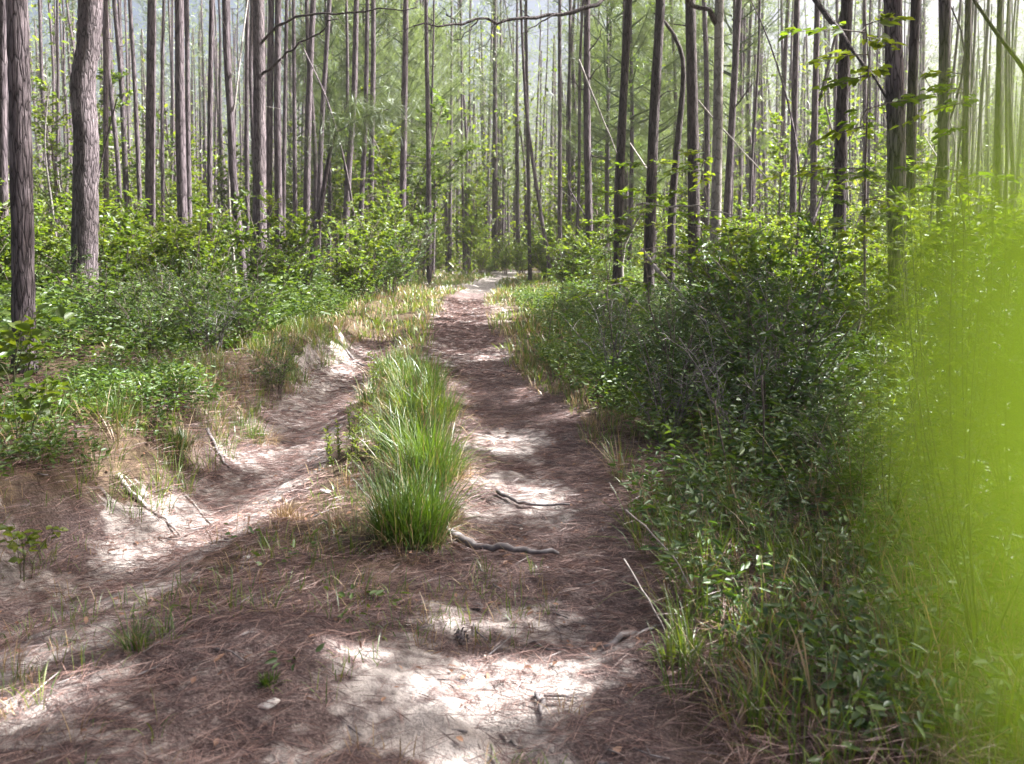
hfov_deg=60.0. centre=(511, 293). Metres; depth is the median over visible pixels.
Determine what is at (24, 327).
leafy plant
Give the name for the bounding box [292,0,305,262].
pine tree
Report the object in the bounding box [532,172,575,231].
dead sapling
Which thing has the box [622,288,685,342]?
leafy shrub
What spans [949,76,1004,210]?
dead sapling
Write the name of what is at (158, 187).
understorey tree
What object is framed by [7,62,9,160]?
pine tree
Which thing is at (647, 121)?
young pine
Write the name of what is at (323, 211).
pine tree
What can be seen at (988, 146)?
pine tree
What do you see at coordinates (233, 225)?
leafy shrub
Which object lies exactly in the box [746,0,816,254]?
dead sapling
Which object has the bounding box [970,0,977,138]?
pine tree
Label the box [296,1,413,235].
young pine
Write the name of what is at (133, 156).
understorey tree
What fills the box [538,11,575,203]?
pine tree
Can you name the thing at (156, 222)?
leafy shrub
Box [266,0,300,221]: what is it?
pine tree
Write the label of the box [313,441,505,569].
grass clump
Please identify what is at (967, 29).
pine tree
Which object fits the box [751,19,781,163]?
pine tree
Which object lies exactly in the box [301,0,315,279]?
pine tree
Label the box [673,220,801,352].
leafy shrub
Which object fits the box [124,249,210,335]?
leafy shrub
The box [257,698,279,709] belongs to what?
bark flake
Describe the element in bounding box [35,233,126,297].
leafy shrub
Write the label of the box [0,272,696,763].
path
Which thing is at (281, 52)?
pine tree
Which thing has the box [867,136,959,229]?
understorey tree
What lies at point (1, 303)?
leafy shrub
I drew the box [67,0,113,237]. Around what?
pine tree
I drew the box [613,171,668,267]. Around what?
understorey tree
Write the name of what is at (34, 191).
understorey tree
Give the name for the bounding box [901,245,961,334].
leafy shrub
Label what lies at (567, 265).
leafy shrub
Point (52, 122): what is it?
understorey tree
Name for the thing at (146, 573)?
pine needles
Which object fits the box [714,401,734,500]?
dry stalk
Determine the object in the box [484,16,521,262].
pine tree
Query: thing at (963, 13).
pine tree
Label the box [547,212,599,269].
leafy shrub
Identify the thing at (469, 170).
pine tree
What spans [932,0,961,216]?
pine tree
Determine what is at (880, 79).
pine tree
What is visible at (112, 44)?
pine tree
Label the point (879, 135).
sapling
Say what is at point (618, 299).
sapling
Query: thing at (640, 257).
leafy shrub
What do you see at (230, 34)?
pine tree
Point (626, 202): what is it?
pine tree
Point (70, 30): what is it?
pine tree
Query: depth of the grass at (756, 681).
3.79 m
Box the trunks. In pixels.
[8,0,1023,263]
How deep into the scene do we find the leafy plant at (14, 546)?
4.14 m
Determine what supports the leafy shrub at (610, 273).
on the ground at (10, 501)
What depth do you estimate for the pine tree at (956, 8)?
66.85 m
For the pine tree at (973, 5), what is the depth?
47.17 m
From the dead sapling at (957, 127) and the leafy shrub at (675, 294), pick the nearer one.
the leafy shrub at (675, 294)
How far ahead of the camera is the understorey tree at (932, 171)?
53.67 m
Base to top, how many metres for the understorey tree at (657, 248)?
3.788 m
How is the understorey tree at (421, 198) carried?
on the ground at (10, 501)
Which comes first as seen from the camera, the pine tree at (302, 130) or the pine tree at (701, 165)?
the pine tree at (701, 165)
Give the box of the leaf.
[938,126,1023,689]
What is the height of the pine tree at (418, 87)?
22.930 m
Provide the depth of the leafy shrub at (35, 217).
16.18 m
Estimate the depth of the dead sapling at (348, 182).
25.52 m
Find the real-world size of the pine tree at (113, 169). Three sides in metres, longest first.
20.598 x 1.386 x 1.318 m
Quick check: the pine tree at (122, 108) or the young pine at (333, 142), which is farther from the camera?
the pine tree at (122, 108)
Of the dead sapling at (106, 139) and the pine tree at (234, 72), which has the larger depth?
the pine tree at (234, 72)
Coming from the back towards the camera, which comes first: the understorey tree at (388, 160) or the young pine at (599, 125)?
the young pine at (599, 125)
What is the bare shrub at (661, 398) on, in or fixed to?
on the ground at (10, 501)
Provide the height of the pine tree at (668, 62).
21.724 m
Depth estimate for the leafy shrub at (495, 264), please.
48.91 m
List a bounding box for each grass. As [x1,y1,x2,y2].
[0,269,1023,763]
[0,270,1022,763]
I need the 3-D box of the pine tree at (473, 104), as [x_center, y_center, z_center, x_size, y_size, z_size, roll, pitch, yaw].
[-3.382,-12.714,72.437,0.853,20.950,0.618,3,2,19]
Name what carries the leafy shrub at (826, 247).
on the ground at (10, 501)
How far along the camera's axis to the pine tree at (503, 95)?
61.66 m
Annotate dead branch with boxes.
[578,59,616,153]
[619,280,647,312]
[636,202,747,219]
[640,248,708,324]
[698,100,780,193]
[812,0,885,98]
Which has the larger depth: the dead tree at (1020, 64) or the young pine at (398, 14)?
the young pine at (398, 14)
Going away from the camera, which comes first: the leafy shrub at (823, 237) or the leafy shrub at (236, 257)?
the leafy shrub at (823, 237)
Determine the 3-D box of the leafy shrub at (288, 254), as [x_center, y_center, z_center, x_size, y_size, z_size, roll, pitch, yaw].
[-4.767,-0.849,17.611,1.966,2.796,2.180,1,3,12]
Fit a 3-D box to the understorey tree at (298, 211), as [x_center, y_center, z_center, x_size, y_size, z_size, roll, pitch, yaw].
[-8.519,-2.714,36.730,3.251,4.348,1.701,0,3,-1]
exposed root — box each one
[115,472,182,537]
[182,493,222,528]
[205,428,230,468]
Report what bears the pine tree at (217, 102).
on the ground at (10, 501)
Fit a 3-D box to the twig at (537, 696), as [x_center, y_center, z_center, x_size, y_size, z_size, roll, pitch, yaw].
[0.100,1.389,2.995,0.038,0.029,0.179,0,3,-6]
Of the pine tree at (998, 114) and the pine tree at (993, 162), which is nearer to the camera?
the pine tree at (998, 114)
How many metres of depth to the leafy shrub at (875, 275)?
11.93 m
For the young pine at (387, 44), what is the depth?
39.19 m
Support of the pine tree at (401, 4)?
on the ground at (10, 501)
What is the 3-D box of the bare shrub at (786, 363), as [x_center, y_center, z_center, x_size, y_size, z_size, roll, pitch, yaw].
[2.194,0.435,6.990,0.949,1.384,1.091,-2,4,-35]
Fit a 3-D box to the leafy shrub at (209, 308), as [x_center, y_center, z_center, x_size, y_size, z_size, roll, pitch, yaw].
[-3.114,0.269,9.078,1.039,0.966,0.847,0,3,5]
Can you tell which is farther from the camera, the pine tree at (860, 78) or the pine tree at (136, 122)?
the pine tree at (860, 78)
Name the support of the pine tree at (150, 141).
on the ground at (10, 501)
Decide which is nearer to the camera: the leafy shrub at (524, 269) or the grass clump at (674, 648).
the grass clump at (674, 648)
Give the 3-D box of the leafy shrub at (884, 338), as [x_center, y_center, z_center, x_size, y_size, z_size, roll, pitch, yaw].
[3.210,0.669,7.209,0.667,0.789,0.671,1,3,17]
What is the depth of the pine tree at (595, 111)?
50.92 m
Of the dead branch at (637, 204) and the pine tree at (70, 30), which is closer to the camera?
the dead branch at (637, 204)
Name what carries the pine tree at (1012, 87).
on the ground at (10, 501)
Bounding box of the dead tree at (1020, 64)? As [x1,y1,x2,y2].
[972,0,1023,73]
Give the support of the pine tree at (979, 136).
on the ground at (10, 501)
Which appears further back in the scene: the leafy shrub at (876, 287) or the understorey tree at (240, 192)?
the understorey tree at (240, 192)
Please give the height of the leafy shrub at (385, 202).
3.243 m
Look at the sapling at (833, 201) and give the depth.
8.66 m
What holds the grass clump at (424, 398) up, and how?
on the ground at (10, 501)
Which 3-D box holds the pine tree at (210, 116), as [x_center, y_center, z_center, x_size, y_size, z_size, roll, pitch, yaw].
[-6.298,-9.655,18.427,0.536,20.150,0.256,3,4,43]
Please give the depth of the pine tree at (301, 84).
65.91 m
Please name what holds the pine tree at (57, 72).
on the ground at (10, 501)
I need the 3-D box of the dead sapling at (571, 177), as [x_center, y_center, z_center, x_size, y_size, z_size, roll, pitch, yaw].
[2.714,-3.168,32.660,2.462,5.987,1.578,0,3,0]
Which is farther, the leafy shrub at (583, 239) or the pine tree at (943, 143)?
the leafy shrub at (583, 239)
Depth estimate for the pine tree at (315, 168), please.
30.16 m
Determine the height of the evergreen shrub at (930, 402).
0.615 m
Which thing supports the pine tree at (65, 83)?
on the ground at (10, 501)
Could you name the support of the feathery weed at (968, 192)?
on the ground at (10, 501)
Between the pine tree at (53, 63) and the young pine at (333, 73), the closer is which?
the young pine at (333, 73)
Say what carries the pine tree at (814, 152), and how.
on the ground at (10, 501)
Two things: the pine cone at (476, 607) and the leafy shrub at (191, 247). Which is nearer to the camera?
the pine cone at (476, 607)
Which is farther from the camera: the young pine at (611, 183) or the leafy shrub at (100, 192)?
the young pine at (611, 183)
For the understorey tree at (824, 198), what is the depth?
43.64 m
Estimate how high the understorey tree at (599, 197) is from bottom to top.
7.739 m
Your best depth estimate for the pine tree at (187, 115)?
26.70 m
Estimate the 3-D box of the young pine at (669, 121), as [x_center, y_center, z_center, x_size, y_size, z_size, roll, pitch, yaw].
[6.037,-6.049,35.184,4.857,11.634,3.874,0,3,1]
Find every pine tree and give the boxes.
[0,0,8,270]
[6,0,38,373]
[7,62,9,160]
[7,128,9,189]
[28,0,54,242]
[28,7,38,98]
[30,0,77,230]
[31,0,55,238]
[40,0,45,244]
[42,0,60,237]
[47,0,59,246]
[49,0,68,255]
[60,25,75,190]
[65,0,74,58]
[66,1,72,179]
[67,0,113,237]
[70,0,102,322]
[96,42,118,166]
[100,0,141,199]
[100,12,117,219]
[102,6,123,237]
[108,0,171,235]
[112,0,144,226]
[112,9,114,103]
[113,0,129,161]
[124,0,132,216]
[125,0,126,128]
[133,0,168,192]
[135,0,174,123]
[136,12,174,181]
[144,0,202,203]
[145,0,155,250]
[155,0,164,226]
[157,0,221,239]
[164,0,173,204]
[165,0,175,226]
[170,0,184,143]
[175,0,187,246]
[189,6,207,197]
[190,0,240,219]
[200,0,206,184]
[207,0,213,240]
[212,0,231,233]
[214,0,223,221]
[215,0,249,197]
[217,0,247,289]
[223,0,239,195]
[226,9,236,229]
[232,16,249,212]
[236,0,273,116]
[243,0,253,269]
[244,0,249,272]
[249,0,296,125]
[253,0,416,288]
[266,0,273,273]
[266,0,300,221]
[266,1,267,92]
[274,0,282,274]
[282,0,287,261]
[283,1,319,237]
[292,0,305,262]
[299,2,304,259]
[300,0,332,263]
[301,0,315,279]
[305,0,329,234]
[305,58,312,236]
[311,0,331,272]
[312,144,313,218]
[316,0,333,259]
[321,19,323,266]
[325,0,351,260]
[330,2,340,267]
[335,0,375,238]
[340,0,358,280]
[345,0,394,248]
[376,14,412,225]
[390,0,431,266]
[393,0,631,308]
[398,0,422,280]
[400,0,420,210]
[420,0,425,197]
[420,0,481,273]
[421,0,424,242]
[421,0,436,277]
[422,0,495,272]
[424,0,431,284]
[448,0,489,137]
[456,0,475,272]
[465,0,470,263]
[465,0,518,270]
[469,8,477,199]
[476,0,513,252]
[484,0,541,270]
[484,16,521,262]
[490,0,514,266]
[497,2,504,257]
[504,2,532,267]
[504,36,509,246]
[507,0,531,280]
[514,48,515,258]
[520,0,552,281]
[526,0,609,282]
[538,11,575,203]
[539,0,548,253]
[552,0,578,256]
[564,0,594,237]
[567,0,597,238]
[568,0,593,255]
[577,0,582,242]
[579,0,595,289]
[593,9,599,246]
[608,0,635,277]
[622,10,628,271]
[643,0,675,299]
[647,12,671,245]
[651,1,697,233]
[666,20,670,243]
[667,0,701,296]
[669,0,683,277]
[672,100,687,268]
[678,91,685,269]
[698,0,730,237]
[700,0,709,230]
[723,8,754,189]
[724,0,772,228]
[725,1,769,183]
[731,0,784,223]
[733,56,739,223]
[735,4,760,223]
[736,0,746,225]
[746,0,761,205]
[747,0,774,221]
[748,0,765,231]
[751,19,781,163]
[758,51,762,246]
[765,0,803,131]
[766,0,789,210]
[769,0,803,194]
[771,0,778,231]
[777,0,806,224]
[789,0,799,249]
[790,1,800,179]
[796,10,840,206]
[797,5,809,190]
[800,0,834,110]
[803,4,833,224]
[804,0,808,209]
[806,0,834,187]
[818,0,821,118]
[820,0,855,215]
[820,1,833,181]
[826,4,832,226]
[829,0,868,77]
[832,0,838,155]
[832,0,852,262]
[840,0,872,226]
[849,60,851,222]
[851,0,876,225]
[854,0,884,260]
[857,0,876,259]
[861,0,908,85]
[866,0,881,251]
[867,0,882,170]
[874,0,878,257]
[875,75,885,220]
[878,0,883,222]
[884,0,907,374]
[902,0,933,184]
[902,0,934,162]
[903,0,905,87]
[905,0,909,93]
[905,17,934,118]
[906,0,920,290]
[919,34,922,165]
[925,4,961,113]
[926,21,953,201]
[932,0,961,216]
[936,0,950,294]
[938,0,961,205]
[951,0,993,153]
[951,4,990,158]
[962,0,971,220]
[969,1,989,165]
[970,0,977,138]
[970,7,977,222]
[973,0,990,215]
[978,0,982,210]
[979,9,990,211]
[982,94,995,182]
[984,0,989,194]
[984,10,1016,185]
[995,0,1002,177]
[995,0,1013,158]
[1008,0,1013,148]
[1008,0,1023,150]
[1011,0,1017,130]
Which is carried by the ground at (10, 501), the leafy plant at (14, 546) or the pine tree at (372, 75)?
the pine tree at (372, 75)
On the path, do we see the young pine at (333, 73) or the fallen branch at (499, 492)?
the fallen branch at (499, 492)
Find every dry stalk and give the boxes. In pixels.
[624,559,672,644]
[625,510,701,615]
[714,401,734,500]
[760,375,764,495]
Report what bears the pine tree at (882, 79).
on the ground at (10, 501)
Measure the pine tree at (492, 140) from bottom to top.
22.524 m
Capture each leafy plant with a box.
[0,304,74,401]
[0,347,69,453]
[0,524,67,581]
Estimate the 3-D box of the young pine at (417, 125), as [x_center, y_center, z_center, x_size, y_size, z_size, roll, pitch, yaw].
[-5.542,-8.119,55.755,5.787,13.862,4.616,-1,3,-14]
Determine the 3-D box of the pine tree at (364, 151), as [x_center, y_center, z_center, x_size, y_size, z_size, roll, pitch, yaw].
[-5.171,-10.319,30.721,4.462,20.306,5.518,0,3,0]
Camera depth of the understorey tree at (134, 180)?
48.28 m
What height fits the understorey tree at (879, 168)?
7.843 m
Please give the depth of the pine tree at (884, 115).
42.08 m
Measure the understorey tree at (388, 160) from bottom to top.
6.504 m
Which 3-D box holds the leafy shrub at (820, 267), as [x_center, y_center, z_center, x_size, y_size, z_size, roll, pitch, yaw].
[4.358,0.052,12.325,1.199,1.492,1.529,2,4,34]
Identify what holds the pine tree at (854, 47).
on the ground at (10, 501)
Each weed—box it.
[323,417,362,464]
[325,411,383,474]
[344,390,376,440]
[366,351,393,390]
[847,293,938,539]
[864,182,991,594]
[868,184,996,661]
[889,188,969,427]
[930,161,996,397]
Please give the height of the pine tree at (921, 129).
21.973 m
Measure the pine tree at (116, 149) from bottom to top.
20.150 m
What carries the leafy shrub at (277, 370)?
on the ground at (10, 501)
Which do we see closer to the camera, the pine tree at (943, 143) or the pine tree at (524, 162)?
the pine tree at (943, 143)
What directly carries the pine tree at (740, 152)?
on the ground at (10, 501)
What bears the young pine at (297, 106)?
on the ground at (10, 501)
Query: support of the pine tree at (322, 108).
on the ground at (10, 501)
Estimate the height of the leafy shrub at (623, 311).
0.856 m
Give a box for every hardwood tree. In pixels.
[556,0,751,301]
[685,0,723,273]
[706,0,753,227]
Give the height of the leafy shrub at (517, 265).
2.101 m
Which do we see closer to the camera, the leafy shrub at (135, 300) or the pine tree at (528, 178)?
the leafy shrub at (135, 300)
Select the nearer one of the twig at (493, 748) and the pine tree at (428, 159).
the twig at (493, 748)
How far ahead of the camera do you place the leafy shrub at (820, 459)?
4.66 m
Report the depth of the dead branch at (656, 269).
10.67 m
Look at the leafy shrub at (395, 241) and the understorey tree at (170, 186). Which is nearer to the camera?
the leafy shrub at (395, 241)
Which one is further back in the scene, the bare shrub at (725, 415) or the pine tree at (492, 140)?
the pine tree at (492, 140)
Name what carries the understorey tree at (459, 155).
on the ground at (10, 501)
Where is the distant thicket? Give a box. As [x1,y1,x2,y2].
[8,0,1004,274]
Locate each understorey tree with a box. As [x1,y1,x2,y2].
[8,152,69,247]
[31,68,132,257]
[33,127,120,248]
[33,159,71,239]
[100,155,144,210]
[109,108,206,224]
[135,182,160,224]
[142,165,206,219]
[155,179,217,241]
[204,130,273,239]
[231,167,273,227]
[272,170,310,243]
[272,176,343,259]
[297,109,375,266]
[310,188,355,271]
[331,117,406,235]
[353,79,479,273]
[377,129,448,269]
[418,200,445,267]
[452,169,489,272]
[454,179,490,269]
[522,159,592,272]
[545,159,610,231]
[552,119,636,261]
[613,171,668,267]
[628,141,686,254]
[637,183,703,275]
[710,168,748,236]
[748,106,864,251]
[762,163,832,243]
[796,160,852,224]
[848,191,877,261]
[854,106,886,261]
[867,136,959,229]
[875,137,961,248]
[884,169,935,213]
[915,164,958,218]
[921,178,974,223]
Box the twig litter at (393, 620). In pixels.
[1,376,1006,763]
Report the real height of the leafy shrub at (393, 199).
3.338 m
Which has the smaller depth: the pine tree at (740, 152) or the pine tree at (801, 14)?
the pine tree at (740, 152)
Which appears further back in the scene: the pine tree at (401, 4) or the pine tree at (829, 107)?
the pine tree at (829, 107)
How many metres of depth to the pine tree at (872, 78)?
72.40 m
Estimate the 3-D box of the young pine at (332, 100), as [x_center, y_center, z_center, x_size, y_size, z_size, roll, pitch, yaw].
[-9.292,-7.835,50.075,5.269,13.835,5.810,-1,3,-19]
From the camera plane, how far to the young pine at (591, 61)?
48.19 m
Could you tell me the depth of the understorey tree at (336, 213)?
41.05 m
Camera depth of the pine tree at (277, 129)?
24.71 m
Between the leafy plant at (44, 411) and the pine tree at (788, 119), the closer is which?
the leafy plant at (44, 411)
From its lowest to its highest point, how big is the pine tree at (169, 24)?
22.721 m
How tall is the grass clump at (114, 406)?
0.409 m
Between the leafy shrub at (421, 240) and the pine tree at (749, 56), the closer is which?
the leafy shrub at (421, 240)
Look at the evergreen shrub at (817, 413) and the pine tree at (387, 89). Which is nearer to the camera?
the evergreen shrub at (817, 413)
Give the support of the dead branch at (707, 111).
attached to the hardwood tree at (717, 18)
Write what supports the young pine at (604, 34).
on the ground at (10, 501)
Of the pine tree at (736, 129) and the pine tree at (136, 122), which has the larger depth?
the pine tree at (736, 129)
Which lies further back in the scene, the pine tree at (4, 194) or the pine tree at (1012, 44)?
the pine tree at (1012, 44)
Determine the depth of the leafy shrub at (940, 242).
11.16 m
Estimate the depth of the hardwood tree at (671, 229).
20.82 m
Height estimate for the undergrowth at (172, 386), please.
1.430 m
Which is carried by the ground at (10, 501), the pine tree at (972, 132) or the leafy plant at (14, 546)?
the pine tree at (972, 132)
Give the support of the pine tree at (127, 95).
on the ground at (10, 501)
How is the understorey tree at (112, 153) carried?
on the ground at (10, 501)
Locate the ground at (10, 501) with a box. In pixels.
[0,249,1023,763]
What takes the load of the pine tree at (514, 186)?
on the ground at (10, 501)
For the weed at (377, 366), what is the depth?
8.64 m
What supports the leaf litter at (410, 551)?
on the path
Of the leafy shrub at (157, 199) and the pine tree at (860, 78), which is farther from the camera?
the pine tree at (860, 78)
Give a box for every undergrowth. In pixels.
[0,262,1023,763]
[0,275,943,475]
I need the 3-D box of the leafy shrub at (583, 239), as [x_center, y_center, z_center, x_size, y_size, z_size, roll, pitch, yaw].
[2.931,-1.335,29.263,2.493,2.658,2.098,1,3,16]
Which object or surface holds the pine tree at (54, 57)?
on the ground at (10, 501)
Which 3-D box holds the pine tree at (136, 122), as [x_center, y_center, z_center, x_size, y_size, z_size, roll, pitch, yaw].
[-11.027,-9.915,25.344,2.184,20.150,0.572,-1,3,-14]
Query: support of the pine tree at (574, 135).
on the ground at (10, 501)
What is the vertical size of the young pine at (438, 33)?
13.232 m
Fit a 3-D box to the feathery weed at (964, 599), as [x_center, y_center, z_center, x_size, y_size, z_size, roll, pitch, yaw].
[1.588,0.495,3.006,0.536,1.772,0.831,-1,3,-16]
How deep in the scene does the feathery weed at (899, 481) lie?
4.27 m
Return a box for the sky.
[28,0,1023,248]
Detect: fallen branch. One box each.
[335,337,365,366]
[443,528,559,554]
[496,489,569,505]
[603,624,661,649]
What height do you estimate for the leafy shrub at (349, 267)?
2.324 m
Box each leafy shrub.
[0,184,54,289]
[0,223,70,302]
[0,239,10,251]
[0,270,10,315]
[9,199,70,273]
[10,216,67,278]
[34,192,171,296]
[34,200,101,289]
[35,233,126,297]
[35,245,129,326]
[55,174,161,263]
[58,261,149,337]
[63,220,184,284]
[98,210,150,256]
[98,230,166,258]
[103,270,200,353]
[103,282,162,329]
[112,215,193,290]
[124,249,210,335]
[124,260,182,328]
[131,272,175,299]
[138,192,260,291]
[139,195,206,239]
[141,250,239,329]
[147,216,215,274]
[150,203,247,288]
[152,273,247,357]
[192,243,311,345]
[195,219,236,266]
[198,217,252,270]
[213,237,252,280]
[217,181,334,290]
[242,330,306,398]
[264,240,342,302]
[307,214,413,301]
[334,237,389,290]
[335,234,410,298]
[345,185,432,294]
[350,196,414,284]
[371,206,446,287]
[390,201,438,280]
[417,231,450,270]
[468,235,494,273]
[475,250,500,272]
[475,251,504,274]
[491,233,518,273]
[503,238,534,273]
[508,246,527,272]
[520,225,573,279]
[534,216,604,291]
[541,242,585,280]
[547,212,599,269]
[549,282,590,322]
[561,214,640,285]
[569,283,616,328]
[581,245,635,288]
[588,282,627,321]
[594,286,643,330]
[608,236,643,269]
[609,283,662,323]
[610,284,789,428]
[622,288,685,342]
[624,232,666,273]
[643,286,677,320]
[646,283,700,326]
[649,270,731,328]
[658,200,749,295]
[664,214,721,274]
[665,216,853,381]
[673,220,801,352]
[675,217,830,316]
[676,228,774,282]
[697,271,912,443]
[701,246,810,304]
[706,220,884,365]
[721,200,797,250]
[739,215,802,274]
[746,217,817,276]
[766,234,839,297]
[772,243,885,344]
[776,248,868,310]
[777,390,935,517]
[786,222,831,257]
[805,204,867,261]
[818,252,915,369]
[826,264,926,360]
[834,251,887,315]
[837,269,930,340]
[849,225,935,274]
[858,214,949,263]
[863,327,940,414]
[871,269,953,354]
[873,240,952,325]
[885,201,976,311]
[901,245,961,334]
[908,196,982,271]
[924,256,953,277]
[937,188,990,263]
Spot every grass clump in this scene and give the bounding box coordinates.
[75,381,162,430]
[97,608,172,666]
[155,410,214,464]
[229,411,287,446]
[257,668,289,693]
[266,497,311,520]
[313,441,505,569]
[333,383,481,463]
[340,366,424,407]
[351,385,522,501]
[356,340,439,381]
[364,361,484,435]
[377,347,461,396]
[438,489,471,527]
[450,440,486,481]
[644,610,723,665]
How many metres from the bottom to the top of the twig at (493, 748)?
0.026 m
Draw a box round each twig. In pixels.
[490,743,495,762]
[499,734,526,750]
[531,640,586,650]
[534,690,545,719]
[546,699,573,706]
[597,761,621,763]
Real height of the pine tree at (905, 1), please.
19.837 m
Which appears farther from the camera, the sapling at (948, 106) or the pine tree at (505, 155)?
the pine tree at (505, 155)
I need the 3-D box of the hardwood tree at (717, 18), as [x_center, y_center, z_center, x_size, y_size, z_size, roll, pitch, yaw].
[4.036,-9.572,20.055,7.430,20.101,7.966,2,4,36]
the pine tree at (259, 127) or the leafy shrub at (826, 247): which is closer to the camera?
the leafy shrub at (826, 247)
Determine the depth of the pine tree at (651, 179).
18.76 m
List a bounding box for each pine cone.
[454,627,469,644]
[470,602,482,610]
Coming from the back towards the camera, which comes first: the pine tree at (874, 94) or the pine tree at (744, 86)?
the pine tree at (874, 94)
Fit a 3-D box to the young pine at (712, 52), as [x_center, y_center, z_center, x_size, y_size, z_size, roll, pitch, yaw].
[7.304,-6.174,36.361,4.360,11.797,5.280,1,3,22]
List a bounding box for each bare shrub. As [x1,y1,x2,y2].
[171,279,261,355]
[557,280,657,379]
[618,327,726,447]
[657,309,781,447]
[733,261,888,397]
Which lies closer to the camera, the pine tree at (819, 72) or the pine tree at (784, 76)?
the pine tree at (784, 76)
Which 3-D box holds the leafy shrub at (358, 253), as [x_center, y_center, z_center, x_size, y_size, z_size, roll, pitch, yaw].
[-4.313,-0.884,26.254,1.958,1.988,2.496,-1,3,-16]
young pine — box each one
[241,16,341,258]
[264,0,398,276]
[281,0,409,185]
[291,0,424,217]
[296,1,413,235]
[296,79,409,302]
[298,0,422,234]
[298,84,368,209]
[303,41,368,198]
[317,48,383,192]
[350,0,452,222]
[359,11,475,215]
[387,2,477,195]
[389,0,482,274]
[389,62,468,258]
[397,22,492,265]
[414,80,472,265]
[458,44,549,268]
[533,0,678,247]
[539,35,628,207]
[542,0,712,279]
[548,0,649,277]
[548,14,620,191]
[557,18,645,244]
[576,24,636,184]
[581,60,647,235]
[590,0,700,185]
[596,47,659,246]
[597,26,671,257]
[605,0,727,279]
[613,38,678,199]
[628,74,680,208]
[640,0,800,225]
[645,1,747,197]
[659,16,762,228]
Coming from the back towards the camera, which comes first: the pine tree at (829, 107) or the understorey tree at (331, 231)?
the pine tree at (829, 107)
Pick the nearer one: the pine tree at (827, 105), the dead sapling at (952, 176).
the dead sapling at (952, 176)
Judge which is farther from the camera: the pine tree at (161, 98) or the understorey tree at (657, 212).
the understorey tree at (657, 212)
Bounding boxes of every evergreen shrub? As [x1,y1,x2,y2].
[636,282,730,371]
[671,277,852,420]
[675,253,836,370]
[765,372,887,465]
[834,378,872,403]
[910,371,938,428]
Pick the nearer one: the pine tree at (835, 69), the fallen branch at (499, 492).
the fallen branch at (499, 492)
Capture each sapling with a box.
[41,85,57,239]
[42,127,72,258]
[99,97,124,219]
[177,111,222,195]
[227,0,280,282]
[301,44,356,259]
[342,177,390,239]
[524,235,592,343]
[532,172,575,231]
[555,127,616,216]
[566,210,646,373]
[568,220,638,347]
[590,157,700,377]
[612,143,646,291]
[634,143,766,364]
[637,149,665,282]
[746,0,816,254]
[759,8,948,404]
[776,123,858,243]
[779,172,886,377]
[824,10,883,242]
[833,128,938,290]
[850,174,885,217]
[877,20,925,149]
[877,170,925,249]
[883,91,995,236]
[890,60,995,257]
[905,55,930,161]
[920,70,973,204]
[925,7,963,265]
[926,78,975,224]
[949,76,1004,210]
[969,82,976,197]
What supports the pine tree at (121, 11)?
on the ground at (10, 501)
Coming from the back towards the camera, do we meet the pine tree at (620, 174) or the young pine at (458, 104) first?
the young pine at (458, 104)
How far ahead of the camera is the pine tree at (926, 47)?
70.03 m
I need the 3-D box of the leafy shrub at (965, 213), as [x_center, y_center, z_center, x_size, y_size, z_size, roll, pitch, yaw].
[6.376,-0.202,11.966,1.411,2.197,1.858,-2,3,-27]
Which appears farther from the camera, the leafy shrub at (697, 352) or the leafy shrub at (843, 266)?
the leafy shrub at (843, 266)
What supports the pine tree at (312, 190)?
on the ground at (10, 501)
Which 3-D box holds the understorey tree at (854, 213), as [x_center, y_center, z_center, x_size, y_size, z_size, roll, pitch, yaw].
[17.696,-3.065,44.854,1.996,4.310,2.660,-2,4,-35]
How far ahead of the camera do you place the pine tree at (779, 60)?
70.36 m
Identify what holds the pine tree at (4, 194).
on the ground at (10, 501)
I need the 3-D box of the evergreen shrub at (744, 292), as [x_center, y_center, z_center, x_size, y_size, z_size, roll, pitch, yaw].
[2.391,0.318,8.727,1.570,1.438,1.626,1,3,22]
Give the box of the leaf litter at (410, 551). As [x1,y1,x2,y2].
[0,335,954,753]
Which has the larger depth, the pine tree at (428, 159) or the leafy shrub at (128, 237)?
the pine tree at (428, 159)
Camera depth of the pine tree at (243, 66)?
70.35 m
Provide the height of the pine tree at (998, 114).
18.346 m
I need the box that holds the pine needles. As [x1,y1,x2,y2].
[0,297,1023,763]
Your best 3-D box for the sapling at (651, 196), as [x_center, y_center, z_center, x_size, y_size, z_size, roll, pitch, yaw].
[1.297,-0.147,8.874,0.908,2.347,1.258,1,3,25]
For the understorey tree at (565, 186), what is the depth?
37.67 m
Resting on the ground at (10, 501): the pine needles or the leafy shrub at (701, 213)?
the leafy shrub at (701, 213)
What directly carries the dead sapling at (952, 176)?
on the ground at (10, 501)
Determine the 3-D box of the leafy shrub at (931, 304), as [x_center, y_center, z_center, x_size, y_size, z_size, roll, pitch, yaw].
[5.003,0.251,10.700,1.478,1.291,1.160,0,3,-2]
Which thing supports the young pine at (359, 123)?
on the ground at (10, 501)
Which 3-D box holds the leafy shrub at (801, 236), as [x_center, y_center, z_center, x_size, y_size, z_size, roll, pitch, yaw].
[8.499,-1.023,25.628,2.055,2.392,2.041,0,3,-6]
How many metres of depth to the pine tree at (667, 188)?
60.69 m
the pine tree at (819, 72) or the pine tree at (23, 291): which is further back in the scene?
the pine tree at (819, 72)
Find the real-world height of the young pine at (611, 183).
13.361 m
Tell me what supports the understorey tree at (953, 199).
on the ground at (10, 501)
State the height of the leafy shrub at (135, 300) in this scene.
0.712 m
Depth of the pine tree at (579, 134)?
34.48 m
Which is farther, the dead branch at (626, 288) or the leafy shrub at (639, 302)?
the leafy shrub at (639, 302)
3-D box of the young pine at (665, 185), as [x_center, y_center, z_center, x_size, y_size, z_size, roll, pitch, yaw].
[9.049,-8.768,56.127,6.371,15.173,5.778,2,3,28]

